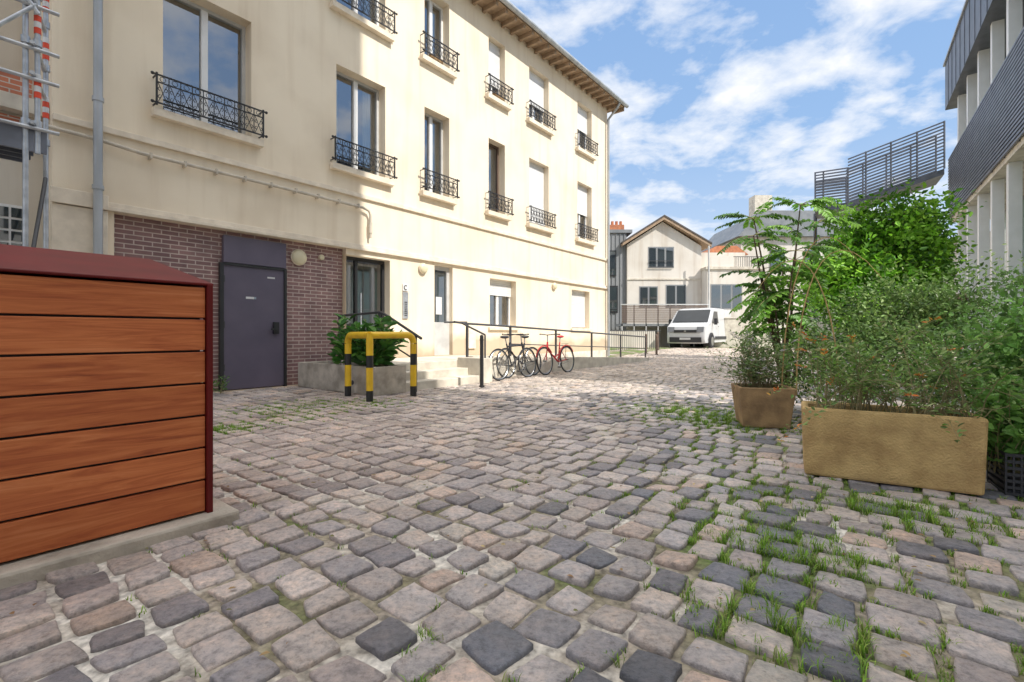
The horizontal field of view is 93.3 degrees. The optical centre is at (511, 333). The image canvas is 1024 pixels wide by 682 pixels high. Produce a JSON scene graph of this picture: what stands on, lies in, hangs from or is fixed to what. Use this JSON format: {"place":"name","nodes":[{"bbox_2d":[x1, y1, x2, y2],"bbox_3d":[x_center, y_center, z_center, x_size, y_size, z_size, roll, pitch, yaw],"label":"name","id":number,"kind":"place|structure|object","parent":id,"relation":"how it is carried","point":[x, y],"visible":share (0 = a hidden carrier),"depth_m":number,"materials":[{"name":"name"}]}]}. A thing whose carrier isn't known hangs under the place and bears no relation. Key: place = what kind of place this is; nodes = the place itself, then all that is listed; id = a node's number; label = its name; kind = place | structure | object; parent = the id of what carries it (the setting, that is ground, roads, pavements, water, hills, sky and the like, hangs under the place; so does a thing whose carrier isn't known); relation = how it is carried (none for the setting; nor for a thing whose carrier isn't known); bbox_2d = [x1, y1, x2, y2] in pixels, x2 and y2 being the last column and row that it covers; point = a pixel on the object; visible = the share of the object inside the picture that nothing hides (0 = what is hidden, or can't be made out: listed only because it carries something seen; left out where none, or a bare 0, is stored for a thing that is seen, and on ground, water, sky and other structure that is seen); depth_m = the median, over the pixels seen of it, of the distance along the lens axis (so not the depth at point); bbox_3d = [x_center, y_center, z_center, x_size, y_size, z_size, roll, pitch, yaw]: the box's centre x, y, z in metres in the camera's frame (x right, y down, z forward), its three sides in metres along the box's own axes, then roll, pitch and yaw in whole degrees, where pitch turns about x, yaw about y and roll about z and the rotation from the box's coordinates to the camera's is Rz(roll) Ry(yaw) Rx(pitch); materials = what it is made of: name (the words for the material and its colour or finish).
{"place":"outdoors","nodes":[
{"label":"outdoors","id":0,"kind":"place"},
{"bbox_2d":[0,344,1023,681],"bbox_3d":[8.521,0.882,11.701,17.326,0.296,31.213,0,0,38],"label":"cobblestone paving","id":1,"kind":"structure","parent":0,"point":[498,644],"depth_m":2.19,"materials":[{"name":"stone"}]},
{"bbox_2d":[0,0,42,247],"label":"neighbour house","id":2,"kind":"structure","parent":1,"relation":"on","point":[11,170],"depth_m":6.61,"materials":[{"name":"paint"}]},
{"bbox_2d":[0,0,59,248],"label":"scaffolding","id":3,"kind":"object","parent":1,"relation":"on","point":[25,139],"visible":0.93,"depth_m":5.62,"materials":[{"name":"metal"}]},
{"bbox_2d":[0,497,238,589],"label":"slab","id":4,"kind":"structure","parent":1,"relation":"on","point":[38,566],"depth_m":2.20,"materials":[{"name":"concrete"}]},
{"bbox_2d":[0,244,213,562],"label":"bin shelter","id":5,"kind":"object","parent":4,"relation":"on","point":[106,402],"visible":1,"depth_m":2.24,"materials":[{"name":"red wood"}]},
{"bbox_2d":[202,375,229,392],"bbox_3d":[-5.080,0.842,7.909,0.568,0.321,0.919,0,0,43],"label":"wall weed","id":6,"kind":"object","parent":1,"relation":"on","point":[221,389],"depth_m":8.03,"materials":[{"name":"green plant"}]},
{"bbox_2d":[41,0,606,392],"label":"walls","id":7,"kind":"structure","parent":1,"relation":"on","point":[299,54],"depth_m":10.26,"materials":[{"name":"beige paint"}]},
{"bbox_2d":[49,0,372,253],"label":"drainpipe and conduit","id":8,"kind":"object","parent":7,"relation":"attached to","point":[97,139],"visible":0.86,"depth_m":6.84,"materials":[{"name":"metal"}]},
{"bbox_2d":[218,235,286,391],"bbox_3d":[-4.677,-0.360,8.800,0.137,2.720,1.170,0,0,38],"label":"service door","id":9,"kind":"structure","parent":7,"relation":"attached to","point":[252,313],"depth_m":8.77,"materials":[{"name":"purple paint"}]},
{"bbox_2d":[290,249,306,265],"bbox_3d":[-4.172,-1.500,9.478,0.135,0.314,0.314,0,0,38],"label":"wall lamp","id":10,"kind":"object","parent":7,"relation":"attached to","point":[298,257],"visible":1,"depth_m":9.42,"materials":[{"name":"white glass"}]},
{"bbox_2d":[50,0,607,356],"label":"mouldings and sills","id":11,"kind":"object","parent":7,"relation":"attached to","point":[71,228],"visible":0.64,"depth_m":8.63,"materials":[{"name":"concrete"}]},
{"bbox_2d":[163,0,586,327],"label":"windows","id":12,"kind":"structure","parent":7,"relation":"attached to","point":[203,48],"depth_m":11.09,"materials":[{"name":"white glass"}]},
{"bbox_2d":[151,0,598,241],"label":"wrought iron railings","id":13,"kind":"object","parent":7,"relation":"attached to","point":[168,104],"visible":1,"depth_m":10.79,"materials":[{"name":"black metal"}]},
{"bbox_2d":[346,256,448,357],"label":"entrance doors","id":14,"kind":"structure","parent":7,"relation":"attached to","point":[365,285],"depth_m":12.65,"materials":[{"name":"grey glass"}]},
{"bbox_2d":[402,284,407,318],"bbox_3d":[-2.514,-0.765,11.405,0.040,0.810,0.160,0,0,38],"label":"intercom panel","id":15,"kind":"object","parent":7,"relation":"attached to","point":[404,303],"visible":1,"depth_m":11.38,"materials":[{"name":"metal"}]},
{"bbox_2d":[419,263,427,273],"bbox_3d":[-2.150,-1.600,11.794,0.108,0.251,0.251,0,0,38],"label":"wall lamp","id":16,"kind":"object","parent":7,"relation":"attached to","point":[423,268],"visible":1,"depth_m":11.74,"materials":[{"name":"white glass"}]},
{"bbox_2d":[469,334,475,348],"bbox_3d":[-1.108,0.200,13.168,0.020,0.400,0.350,0,0,38],"label":"utility box","id":17,"kind":"object","parent":7,"relation":"attached to","point":[472,340],"visible":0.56,"depth_m":13.19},
{"bbox_2d":[429,54,544,226],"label":"window boxes","id":18,"kind":"object","parent":7,"relation":"attached to","point":[441,62],"depth_m":13.88,"materials":[{"name":"plastic"}]},
{"bbox_2d":[472,0,628,355],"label":"roof and gutter","id":19,"kind":"structure","parent":7,"relation":"on","point":[512,18],"depth_m":16.18,"materials":[{"name":"metal"}]},
{"bbox_2d":[298,361,405,395],"bbox_3d":[-2.961,0.770,8.770,2.400,0.460,0.657,0,0,38],"label":"concrete planter","id":20,"kind":"object","parent":1,"relation":"on","point":[330,375],"visible":0.95,"depth_m":8.28,"materials":[{"name":"concrete"}]},
{"bbox_2d":[326,313,408,366],"bbox_3d":[-2.474,0.127,8.363,1.331,0.950,1.837,0,0,-35],"label":"laurel shrub","id":21,"kind":"object","parent":20,"relation":"on","point":[384,351],"visible":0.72,"depth_m":8.17,"materials":[{"name":"green plant"}]},
{"bbox_2d":[345,332,416,401],"bbox_3d":[-2.173,0.484,7.724,0.932,1.032,0.934,0,0,38],"label":"hoop barrier","id":22,"kind":"object","parent":1,"relation":"on","point":[369,337],"visible":1,"depth_m":7.63,"materials":[{"name":"yellow metal"}]},
{"bbox_2d":[362,355,491,391],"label":"entrance steps","id":23,"kind":"structure","parent":1,"relation":"on","point":[433,372],"depth_m":9.78,"materials":[{"name":"concrete"}]},
{"bbox_2d":[337,311,421,360],"bbox_3d":[-2.523,0.289,8.997,2.510,1.422,0.047,0,0,38],"label":"steps handrail","id":24,"kind":"object","parent":23,"relation":"on","point":[379,313],"visible":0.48,"depth_m":8.82,"materials":[{"name":"grey metal"}]},
{"bbox_2d":[479,335,484,387],"bbox_3d":[-0.570,0.522,9.100,0.105,1.017,0.102,0,0,0],"label":"bollard","id":25,"kind":"object","parent":1,"relation":"on","point":[481,385],"visible":0.91,"depth_m":9.07,"materials":[{"name":"black metal"}]},
{"bbox_2d":[489,334,535,380],"bbox_3d":[0.054,0.505,10.813,0.597,1.024,1.649,0,0,20],"label":"bicycle","id":26,"kind":"object","parent":1,"relation":"on","point":[509,359],"visible":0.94,"depth_m":10.73,"materials":[{"name":"metal"}]},
{"bbox_2d":[9,395,1021,656],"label":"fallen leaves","id":27,"kind":"object","parent":1,"relation":"on","point":[629,513],"visible":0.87,"depth_m":2.27,"materials":[{"name":"brown plant"}]},
{"bbox_2d":[496,334,540,377],"bbox_3d":[0.199,0.505,11.322,1.649,1.024,0.597,0,0,-34],"label":"bicycle","id":28,"kind":"object","parent":1,"relation":"on","point":[514,357],"visible":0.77,"depth_m":11.30,"materials":[{"name":"metal"}]},
{"bbox_2d":[536,334,573,374],"bbox_3d":[1.123,0.505,12.213,1.668,1.024,0.598,0,0,-34],"label":"bicycle","id":29,"kind":"object","parent":1,"relation":"on","point":[560,350],"visible":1,"depth_m":12.16,"materials":[{"name":"metal"}]},
{"bbox_2d":[469,355,648,377],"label":"access ramp","id":30,"kind":"structure","parent":1,"relation":"on","point":[584,362],"depth_m":13.24,"materials":[{"name":"concrete"}]},
{"bbox_2d":[444,321,645,357],"bbox_3d":[1.981,0.339,13.966,0.982,1.223,10.024,0,0,38],"label":"ramp handrail","id":31,"kind":"object","parent":30,"relation":"on","point":[465,323],"visible":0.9,"depth_m":11.97,"materials":[{"name":"grey metal"}]},
{"bbox_2d":[125,382,1023,681],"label":"grass","id":32,"kind":"structure","parent":1,"relation":"on","point":[779,626],"depth_m":2.32,"materials":[{"name":"green plant"}]},
{"bbox_2d":[610,330,655,349],"bbox_3d":[6.000,0.365,24.400,4.025,1.070,0.035,0,0,-27],"label":"metal fence","id":33,"kind":"object","parent":1,"relation":"on","point":[641,338],"visible":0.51,"depth_m":24.70,"materials":[{"name":"grey metal"}]},
{"bbox_2d":[655,334,657,354],"bbox_3d":[6.400,0.486,21.400,0.150,0.932,0.146,0,0,0],"label":"bollard","id":34,"kind":"object","parent":1,"relation":"on","point":[656,344],"visible":0.9,"depth_m":21.36,"materials":[{"name":"brown metal"}]},
{"bbox_2d":[610,317,775,346],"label":"wall","id":35,"kind":"structure","parent":1,"relation":"on","point":[731,323],"depth_m":28.00,"materials":[{"name":"concrete"}]},
{"bbox_2d":[667,307,730,347],"bbox_3d":[10.882,-0.344,27.805,2.596,2.343,5.560,0,0,38],"label":"parked van","id":36,"kind":"object","parent":1,"relation":"on","point":[705,327],"visible":0.81,"depth_m":26.14,"materials":[{"name":"white paint"}]},
{"bbox_2d":[731,383,796,428],"bbox_3d":[2.748,0.785,5.314,0.547,0.430,0.497,0,0,14],"label":"planter","id":37,"kind":"object","parent":1,"relation":"on","point":[758,407],"visible":0.8,"depth_m":5.11,"materials":[{"name":"ceramic"}]},
{"bbox_2d":[704,325,815,387],"bbox_3d":[2.705,0.271,5.378,0.990,0.748,1.081,0,0,-36],"label":"lavender bush","id":38,"kind":"object","parent":37,"relation":"in","point":[750,369],"visible":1,"depth_m":5.30,"materials":[{"name":"green plant"}]},
{"bbox_2d":[759,237,881,395],"bbox_3d":[3.285,-0.183,5.108,1.221,1.667,0.191,0,0,9],"label":"arching cane","id":39,"kind":"object","parent":37,"relation":"in","point":[805,303],"visible":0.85,"depth_m":5.10,"materials":[{"name":"plant"}]},
{"bbox_2d":[701,195,867,342],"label":"distant house","id":40,"kind":"structure","parent":1,"relation":"on","point":[725,237],"depth_m":38.00,"materials":[{"name":"white paint"}]},
{"bbox_2d":[714,197,861,387],"bbox_3d":[3.463,-0.371,6.203,1.455,2.760,1.998,0,0,43],"label":"sumac tree","id":41,"kind":"object","parent":1,"relation":"on","point":[766,303],"visible":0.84,"depth_m":6.04,"materials":[{"name":"green plant"}]},
{"bbox_2d":[813,121,944,360],"bbox_3d":[12.431,-2.850,16.566,3.565,7.700,1.423,0,0,29],"label":"metal footbridge","id":42,"kind":"object","parent":1,"relation":"on","point":[932,178],"visible":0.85,"depth_m":16.11,"materials":[{"name":"grey metal"}]},
{"bbox_2d":[740,243,1023,406],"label":"olive bush","id":43,"kind":"object","parent":1,"relation":"on","point":[926,307],"visible":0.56,"depth_m":5.33,"materials":[{"name":"green plant"}]},
{"bbox_2d":[779,177,986,394],"bbox_3d":[6.134,-0.698,7.957,3.539,3.399,2.329,0,0,-39],"label":"green tree","id":44,"kind":"object","parent":1,"relation":"on","point":[914,237],"visible":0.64,"depth_m":7.52,"materials":[{"name":"green plant"}]},
{"bbox_2d":[801,401,988,495],"bbox_3d":[2.590,0.760,3.369,0.979,0.480,0.419,0,0,30],"label":"stone planter trough","id":45,"kind":"object","parent":1,"relation":"on","point":[908,449],"visible":0.91,"depth_m":3.18,"materials":[{"name":"stone"}]},
{"bbox_2d":[767,319,1023,442],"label":"planter shrub","id":46,"kind":"object","parent":45,"relation":"in","point":[870,381],"visible":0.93,"depth_m":3.26,"materials":[{"name":"green plant"}]},
{"bbox_2d":[778,315,1012,441],"bbox_3d":[2.473,0.286,3.348,1.557,0.829,0.856,0,0,0],"label":"planter shrub","id":47,"kind":"object","parent":45,"relation":"in","point":[949,332],"visible":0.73,"depth_m":3.27,"materials":[{"name":"green plant"}]},
{"bbox_2d":[783,367,1014,430],"bbox_3d":[2.633,0.566,3.455,1.242,0.664,0.659,0,0,28],"label":"planter shrub","id":48,"kind":"object","parent":45,"relation":"in","point":[941,397],"visible":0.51,"depth_m":3.31,"materials":[{"name":"green plant"}]},
{"bbox_2d":[791,250,1023,413],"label":"privet hedge","id":49,"kind":"object","parent":1,"relation":"on","point":[959,339],"visible":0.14,"depth_m":4.43,"materials":[{"name":"green plant"}]},
{"bbox_2d":[886,242,956,342],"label":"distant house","id":50,"kind":"structure","parent":1,"relation":"on","point":[951,274],"depth_m":28.33,"materials":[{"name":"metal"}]},
{"bbox_2d":[935,285,1023,414],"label":"climbing plant","id":51,"kind":"object","parent":1,"relation":"on","point":[1015,341],"visible":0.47,"depth_m":3.54,"materials":[{"name":"green plant"}]},
{"bbox_2d":[943,0,1023,363],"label":"modern office building","id":52,"kind":"structure","parent":1,"relation":"on","point":[983,64],"depth_m":10.49,"materials":[{"name":"grey metal"}]},
{"bbox_2d":[987,445,1023,496],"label":"plastic crate","id":53,"kind":"object","parent":1,"relation":"on","point":[1010,483],"visible":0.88,"depth_m":3.00,"materials":[{"name":"grey plastic"}]},
{"bbox_2d":[944,372,1023,474],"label":"potted plant","id":54,"kind":"object","parent":53,"relation":"in","point":[1008,437],"visible":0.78,"depth_m":3.10,"materials":[{"name":"green plant"}]},
{"bbox_2d":[610,215,798,346],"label":"gabled white house","id":55,"kind":"structure","parent":0,"point":[664,269],"depth_m":30.00,"materials":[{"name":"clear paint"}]},
{"bbox_2d":[610,215,798,345],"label":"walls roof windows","id":56,"kind":"structure","parent":55,"relation":"in","point":[664,262],"depth_m":30.00,"materials":[{"name":"white paint"}]},
{"bbox_2d":[509,0,964,239],"label":"sky","id":57,"kind":"structure","parent":0,"point":[730,102],"materials":[{"name":"blue"}]}
]}

